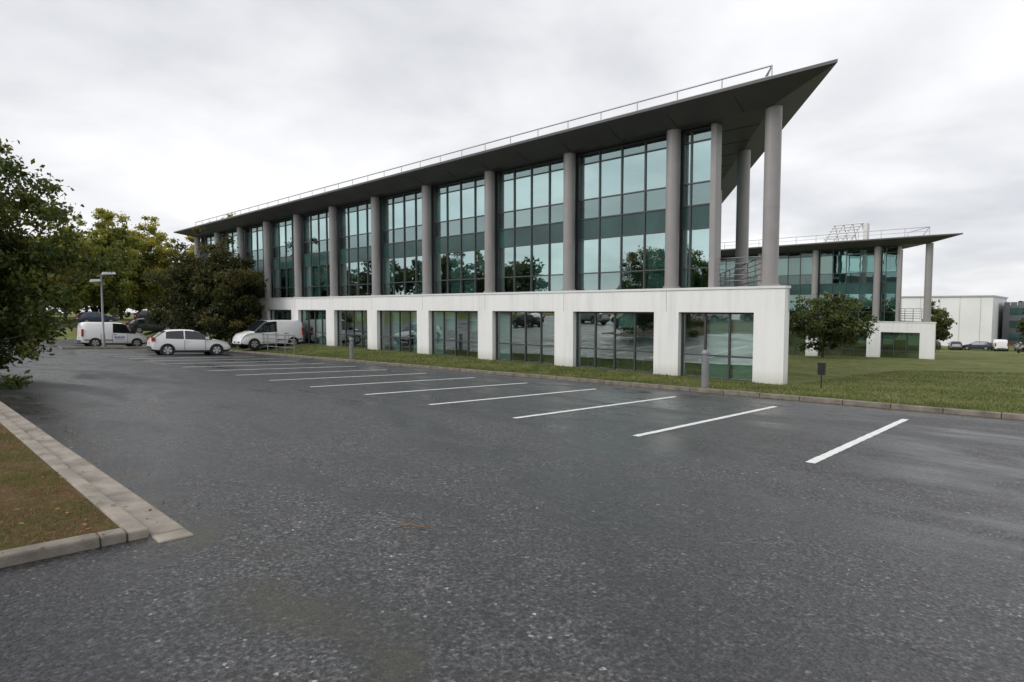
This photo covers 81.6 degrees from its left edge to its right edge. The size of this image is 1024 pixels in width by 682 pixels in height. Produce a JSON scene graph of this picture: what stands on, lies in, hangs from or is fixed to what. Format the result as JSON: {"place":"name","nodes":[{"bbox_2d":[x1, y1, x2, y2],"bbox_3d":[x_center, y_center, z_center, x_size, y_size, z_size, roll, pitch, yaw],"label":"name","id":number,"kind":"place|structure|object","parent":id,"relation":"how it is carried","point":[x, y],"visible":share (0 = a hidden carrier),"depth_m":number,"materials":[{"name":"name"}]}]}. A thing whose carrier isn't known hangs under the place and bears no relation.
{"place":"outdoors","nodes":[
{"label":"outdoors","id":0,"kind":"place"},
{"bbox_2d":[59,320,130,326],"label":"access road","id":1,"kind":"structure","parent":0,"point":[74,325],"depth_m":75.55,"materials":[{"name":"grey asphalt"}]},
{"bbox_2d":[0,339,1023,681],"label":"parking lot asphalt","id":2,"kind":"structure","parent":0,"point":[600,543],"depth_m":4.68,"materials":[{"name":"grey asphalt"}]},
{"bbox_2d":[0,401,193,567],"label":"island kerb","id":3,"kind":"structure","parent":2,"relation":"on","point":[131,521],"depth_m":5.08,"materials":[{"name":"concrete"}]},
{"bbox_2d":[0,423,119,550],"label":"grass island","id":4,"kind":"structure","parent":3,"relation":"on","point":[31,499],"depth_m":5.11,"materials":[{"name":"green plant"}]},
{"bbox_2d":[0,138,141,389],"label":"hawthorn tree","id":5,"kind":"object","parent":4,"relation":"on","point":[24,261],"visible":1,"depth_m":15.80,"materials":[{"name":"green plant"}]},
{"bbox_2d":[56,346,146,348],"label":"curb","id":6,"kind":"structure","parent":2,"relation":"on","point":[111,347],"depth_m":40.86,"materials":[{"name":"concrete"}]},
{"bbox_2d":[76,322,147,345],"bbox_3d":[-29.895,-0.452,44.436,2.100,1.897,4.232,2,1,43],"label":"parked van","id":7,"kind":"object","parent":2,"relation":"on","point":[88,333],"visible":0.93,"depth_m":43.53,"materials":[{"name":"white paint"}]},
{"bbox_2d":[146,329,229,355],"bbox_3d":[-18.421,0.090,33.874,4.032,1.522,2.000,0,1,-41],"label":"parked hatchback car","id":8,"kind":"object","parent":2,"relation":"on","point":[169,342],"visible":0.96,"depth_m":33.01,"materials":[{"name":"white paint"}]},
{"bbox_2d":[398,521,432,526],"bbox_3d":[-0.768,1.484,4.802,0.307,0.035,0.107,1,4,24],"label":"twig","id":9,"kind":"object","parent":2,"relation":"on","point":[414,525],"visible":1,"depth_m":4.79,"materials":[{"name":"brown wood"}]},
{"bbox_2d":[0,359,980,553],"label":"fallen leaves","id":10,"kind":"object","parent":2,"relation":"on","point":[122,478],"visible":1,"depth_m":5.22,"materials":[{"name":"brown plant"}]},
{"bbox_2d":[107,353,908,462],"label":"parking bay markings","id":11,"kind":"object","parent":2,"relation":"on","point":[842,447],"visible":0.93,"depth_m":11.88,"materials":[{"name":"paint"}]},
{"bbox_2d":[0,0,1023,312],"label":"sky","id":12,"kind":"structure","parent":0,"point":[182,113],"materials":[{"name":"white"}]},
{"bbox_2d":[314,340,731,378],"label":"ground floor","id":13,"kind":"structure","parent":0,"point":[606,362],"depth_m":28.29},
{"bbox_2d":[314,318,653,368],"bbox_3d":[-9.883,-3.708,40.142,47.500,7.922,3.170,3,4,43],"label":"office furniture","id":14,"kind":"object","parent":13,"relation":"on","point":[625,340],"visible":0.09,"depth_m":27.05,"materials":[{"name":"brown wood"}]},
{"bbox_2d":[24,313,1023,417],"bbox_3d":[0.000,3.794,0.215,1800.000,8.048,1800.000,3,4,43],"label":"ground","id":15,"kind":"structure","parent":0,"point":[802,369],"depth_m":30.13,"materials":[{"name":"green plant"}]},
{"bbox_2d":[76,312,116,322],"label":"parked car","id":16,"kind":"object","parent":15,"relation":"on","point":[89,317],"visible":0.78,"depth_m":72.02,"materials":[{"name":"blue paint"}]},
{"bbox_2d":[42,253,186,317],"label":"background treeline","id":17,"kind":"object","parent":15,"relation":"on","point":[136,309],"visible":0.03,"depth_m":108.41,"materials":[{"name":"green plant"}]},
{"bbox_2d":[2,208,235,323],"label":"background trees","id":18,"kind":"object","parent":15,"relation":"on","point":[121,291],"visible":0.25,"depth_m":82.95,"materials":[{"name":"green plant"}]},
{"bbox_2d":[133,310,151,318],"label":"parked car","id":19,"kind":"object","parent":15,"relation":"on","point":[140,314],"visible":0.18,"depth_m":75.76,"materials":[{"name":"paint"}]},
{"bbox_2d":[125,318,174,332],"bbox_3d":[-36.123,-1.558,59.305,2.000,1.522,4.032,5,6,43],"label":"parked car","id":20,"kind":"object","parent":15,"relation":"on","point":[138,325],"visible":0.62,"depth_m":58.23,"materials":[{"name":"paint"}]},
{"bbox_2d":[140,226,268,346],"bbox_3d":[-22.026,-3.860,43.213,9.198,9.039,9.394,0,3,-7],"label":"broadleaf tree","id":21,"kind":"object","parent":15,"relation":"on","point":[216,301],"visible":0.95,"depth_m":41.75,"materials":[{"name":"green plant"}]},
{"bbox_2d":[230,331,294,352],"bbox_3d":[-15.717,-0.007,39.927,9.660,1.448,2.634,3,4,43],"label":"ramp railing","id":22,"kind":"object","parent":15,"relation":"on","point":[276,346],"visible":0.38,"depth_m":37.33,"materials":[{"name":"grey metal"}]},
{"bbox_2d":[232,320,303,349],"bbox_3d":[-16.361,-0.459,39.815,2.100,1.897,4.232,2,4,43],"label":"parked van","id":23,"kind":"object","parent":15,"relation":"on","point":[251,337],"visible":0.84,"depth_m":39.16,"materials":[{"name":"white paint"}]},
{"bbox_2d":[233,343,314,349],"bbox_3d":[-16.555,0.326,41.173,7.500,0.344,2.600,3,4,43],"label":"paved entrance","id":24,"kind":"object","parent":15,"relation":"on","point":[271,348],"visible":0.39,"depth_m":39.79,"materials":[{"name":"concrete"}]},
{"bbox_2d":[349,337,353,358],"bbox_3d":[-8.195,0.441,30.279,0.300,1.240,0.300,3,4,43],"label":"bollard light","id":25,"kind":"object","parent":15,"relation":"on","point":[351,347],"visible":0.9,"depth_m":30.20,"materials":[{"name":"grey metal"}]},
{"bbox_2d":[249,288,789,384],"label":"white base walls","id":26,"kind":"structure","parent":15,"relation":"on","point":[768,308],"depth_m":24.35,"materials":[{"name":"white concrete"}]},
{"bbox_2d":[201,310,753,381],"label":"ground window frames","id":27,"kind":"structure","parent":26,"relation":"attached to","point":[595,348],"depth_m":26.96,"materials":[{"name":"black metal"}]},
{"bbox_2d":[206,311,317,343],"bbox_3d":[-10.232,-0.761,37.292,50.590,2.230,0.012,3,4,43],"label":"ground window glass","id":28,"kind":"object","parent":27,"relation":"in","point":[304,322],"visible":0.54,"depth_m":41.16,"materials":[{"name":"glass"}]},
{"bbox_2d":[318,311,753,379],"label":"ground blinds","id":29,"kind":"object","parent":27,"relation":"attached to","point":[743,325],"visible":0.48,"depth_m":21.12,"materials":[{"name":"grey fabric"}]},
{"bbox_2d":[258,285,790,298],"bbox_3d":[-4.428,-3.144,43.807,53.410,0.080,18.235,3,4,43],"label":"base coping","id":30,"kind":"object","parent":26,"relation":"on","point":[713,288],"visible":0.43,"depth_m":24.59,"materials":[{"name":"concrete"}]},
{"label":"floor slabs","id":31,"kind":"object","parent":26,"relation":"on","visible":0},
{"bbox_2d":[202,128,710,297],"bbox_3d":[-4.889,-6.099,44.426,49.600,5.750,17.444,3,4,43],"label":"curtain wall glass","id":32,"kind":"object","parent":31,"relation":"on","point":[633,181],"visible":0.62,"depth_m":26.95,"materials":[{"name":"glass"}]},
{"bbox_2d":[201,122,721,297],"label":"curtain wall frames","id":33,"kind":"structure","parent":32,"relation":"attached to","point":[715,200],"depth_m":26.50,"materials":[{"name":"grey metal"}]},
{"bbox_2d":[249,204,709,270],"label":"spandrel panels","id":34,"kind":"object","parent":32,"relation":"attached to","point":[634,223],"visible":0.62,"depth_m":26.94,"materials":[{"name":"teal glass"}]},
{"bbox_2d":[194,105,782,297],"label":"columns","id":35,"kind":"structure","parent":31,"relation":"on","point":[771,191],"depth_m":24.78,"materials":[{"name":"grey paint"}]},
{"bbox_2d":[174,59,837,236],"bbox_3d":[-3.954,-9.221,43.053,55.400,0.640,20.580,3,4,43],"label":"roof canopy","id":36,"kind":"object","parent":35,"relation":"on","point":[791,92],"visible":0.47,"depth_m":23.48,"materials":[{"name":"grey metal"}]},
{"bbox_2d":[191,97,758,235],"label":"soffit seams","id":37,"kind":"object","parent":36,"relation":"on","point":[567,148],"visible":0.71,"depth_m":24.72,"materials":[{"name":"black metal"}]},
{"bbox_2d":[195,65,772,225],"bbox_3d":[-9.169,-9.500,37.687,51.188,0.804,3.248,3,4,43],"label":"roof guard rail","id":38,"kind":"object","parent":36,"relation":"on","point":[722,79],"visible":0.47,"depth_m":25.09,"materials":[{"name":"grey metal"}]},
{"bbox_2d":[317,310,737,372],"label":"interior partitions","id":39,"kind":"object","parent":31,"relation":"on","point":[693,333],"depth_m":30.61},
{"bbox_2d":[719,256,761,286],"bbox_3d":[9.431,-2.782,27.318,1.408,1.082,14.045,1,3,12],"label":"terrace railing","id":40,"kind":"object","parent":31,"relation":"on","point":[747,274],"visible":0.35,"depth_m":21.56,"materials":[{"name":"grey metal"}]},
{"bbox_2d":[229,350,1023,419],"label":"lawn kerb","id":41,"kind":"structure","parent":15,"relation":"on","point":[1016,416],"depth_m":16.54,"materials":[{"name":"concrete"}]},
{"bbox_2d":[701,350,709,387],"bbox_3d":[5.617,0.879,17.236,0.300,1.240,0.300,3,4,43],"label":"bollard light","id":42,"kind":"object","parent":15,"relation":"on","point":[705,370],"visible":0.9,"depth_m":17.15,"materials":[{"name":"grey metal"}]},
{"bbox_2d":[817,362,825,388],"bbox_3d":[9.360,1.095,17.935,0.220,0.890,0.122,3,4,43],"label":"marker post","id":43,"kind":"object","parent":15,"relation":"on","point":[821,370],"visible":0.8,"depth_m":17.89,"materials":[{"name":"black metal"}]},
{"bbox_2d":[789,291,880,356],"bbox_3d":[23.841,-1.184,45.389,7.757,5.343,6.701,3,4,43],"label":"young tree","id":44,"kind":"object","parent":15,"relation":"on","point":[833,318],"visible":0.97,"depth_m":44.36,"materials":[{"name":"green plant"}]},
{"bbox_2d":[792,322,935,358],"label":"white base walls","id":45,"kind":"structure","parent":15,"relation":"on","point":[925,348],"depth_m":48.92,"materials":[{"name":"white concrete"}]},
{"bbox_2d":[788,331,919,358],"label":"ground window frames","id":46,"kind":"structure","parent":45,"relation":"attached to","point":[842,348],"depth_m":49.27,"materials":[{"name":"black metal"}]},
{"bbox_2d":[870,320,936,322],"bbox_3d":[21.788,-2.750,69.729,48.610,0.080,18.235,3,4,43],"label":"base coping","id":47,"kind":"object","parent":45,"relation":"on","point":[904,322],"visible":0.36,"depth_m":48.12,"materials":[{"name":"concrete"}]},
{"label":"floor slabs","id":48,"kind":"object","parent":45,"relation":"on","visible":0},
{"bbox_2d":[720,247,897,320],"bbox_3d":[21.326,-5.930,70.335,44.800,6.200,17.445,3,4,43],"label":"curtain wall glass","id":49,"kind":"object","parent":48,"relation":"on","point":[854,269],"visible":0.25,"depth_m":51.48,"materials":[{"name":"glass"}]},
{"bbox_2d":[721,246,901,321],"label":"curtain wall frames","id":50,"kind":"structure","parent":49,"relation":"attached to","point":[898,271],"depth_m":49.95,"materials":[{"name":"grey metal"}]},
{"bbox_2d":[730,282,896,293],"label":"spandrel panels","id":51,"kind":"object","parent":49,"relation":"attached to","point":[852,288],"visible":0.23,"depth_m":51.34,"materials":[{"name":"teal glass"}]},
{"bbox_2d":[788,330,892,356],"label":"interior partitions","id":52,"kind":"object","parent":48,"relation":"on","point":[884,347],"depth_m":55.26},
{"bbox_2d":[757,243,933,321],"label":"columns","id":53,"kind":"structure","parent":48,"relation":"on","point":[877,280],"depth_m":49.15,"materials":[{"name":"grey paint"}]},
{"bbox_2d":[721,233,962,256],"bbox_3d":[22.261,-9.277,68.949,50.600,0.640,20.580,3,4,43],"label":"roof canopy","id":54,"kind":"object","parent":53,"relation":"on","point":[908,241],"visible":0.23,"depth_m":49.60,"materials":[{"name":"grey metal"}]},
{"bbox_2d":[722,226,929,248],"bbox_3d":[17.046,-9.556,63.584,46.388,0.804,3.248,3,4,43],"label":"roof guard rail","id":55,"kind":"object","parent":54,"relation":"on","point":[844,233],"visible":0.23,"depth_m":50.18,"materials":[{"name":"grey metal"}]},
{"bbox_2d":[824,222,869,241],"bbox_3d":[29.496,-9.387,52.256,3.500,1.700,1.715,3,4,43],"label":"rooftop screen frame","id":56,"kind":"object","parent":54,"relation":"on","point":[865,226],"visible":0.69,"depth_m":51.46,"materials":[{"name":"metal"}]},
{"bbox_2d":[899,308,921,321],"bbox_3d":[33.902,-2.481,54.886,1.408,1.082,14.045,1,3,12],"label":"terrace railing","id":57,"kind":"object","parent":48,"relation":"on","point":[904,318],"visible":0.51,"depth_m":48.70,"materials":[{"name":"grey metal"}]},
{"bbox_2d":[857,333,918,345],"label":"ground blinds","id":58,"kind":"object","parent":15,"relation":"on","point":[913,338],"visible":0.17,"depth_m":48.59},
{"bbox_2d":[922,299,956,351],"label":"young tree","id":59,"kind":"object","parent":15,"relation":"on","point":[942,329],"visible":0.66,"depth_m":79.20,"materials":[{"name":"green plant"}]},
{"bbox_2d":[901,295,1007,345],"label":"white warehouse","id":60,"kind":"structure","parent":15,"relation":"on","point":[978,317],"depth_m":107.97,"materials":[{"name":"metal"}]},
{"bbox_2d":[947,341,962,349],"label":"parked car","id":61,"kind":"object","parent":15,"relation":"on","point":[954,344],"visible":0.99,"depth_m":98.66,"materials":[{"name":"silver metal"}]},
{"bbox_2d":[962,341,991,350],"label":"parked car","id":62,"kind":"object","parent":15,"relation":"on","point":[984,345],"visible":0.96,"depth_m":97.31,"materials":[{"name":"blue paint"}]},
{"bbox_2d":[991,339,1008,350],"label":"van","id":63,"kind":"object","parent":15,"relation":"on","point":[1000,344],"visible":0.91,"depth_m":94.48,"materials":[{"name":"white paint"}]},
{"bbox_2d":[1002,302,1023,343],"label":"walls","id":64,"kind":"structure","parent":15,"relation":"on","point":[1007,318],"depth_m":112.02,"materials":[{"name":"grey metal"}]},
{"bbox_2d":[1009,308,1023,340],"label":"windows","id":65,"kind":"structure","parent":64,"relation":"attached to","point":[1013,324],"depth_m":111.45,"materials":[{"name":"teal glass"}]},
{"bbox_2d":[1014,308,1023,352],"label":"broadleaf tree","id":66,"kind":"object","parent":15,"relation":"on","point":[1020,326],"visible":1,"depth_m":74.50,"materials":[{"name":"green plant"}]},
{"bbox_2d":[1014,342,1023,351],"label":"parked car","id":67,"kind":"object","parent":15,"relation":"on","point":[1017,346],"visible":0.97,"depth_m":93.35,"materials":[{"name":"silver metal"}]},
{"bbox_2d":[788,351,892,357],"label":"ground floor","id":68,"kind":"structure","parent":0,"point":[832,354],"depth_m":55.34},
{"bbox_2d":[788,335,865,356],"bbox_3d":[16.324,-3.420,66.049,42.700,8.135,3.119,3,4,43],"label":"office furniture","id":69,"kind":"object","parent":68,"relation":"on","point":[850,351],"visible":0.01,"depth_m":54.44,"materials":[{"name":"wood"}]},
{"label":"grass on the lamp island","id":70,"kind":"object","parent":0,"visible":0},
{"bbox_2d":[89,272,115,346],"bbox_3d":[-28.264,-2.134,41.089,0.480,5.320,1.500,3,4,43],"label":"street lamp","id":71,"kind":"object","parent":70,"relation":"on","point":[102,306],"visible":0.85,"depth_m":40.97,"materials":[{"name":"metal"}]}
]}

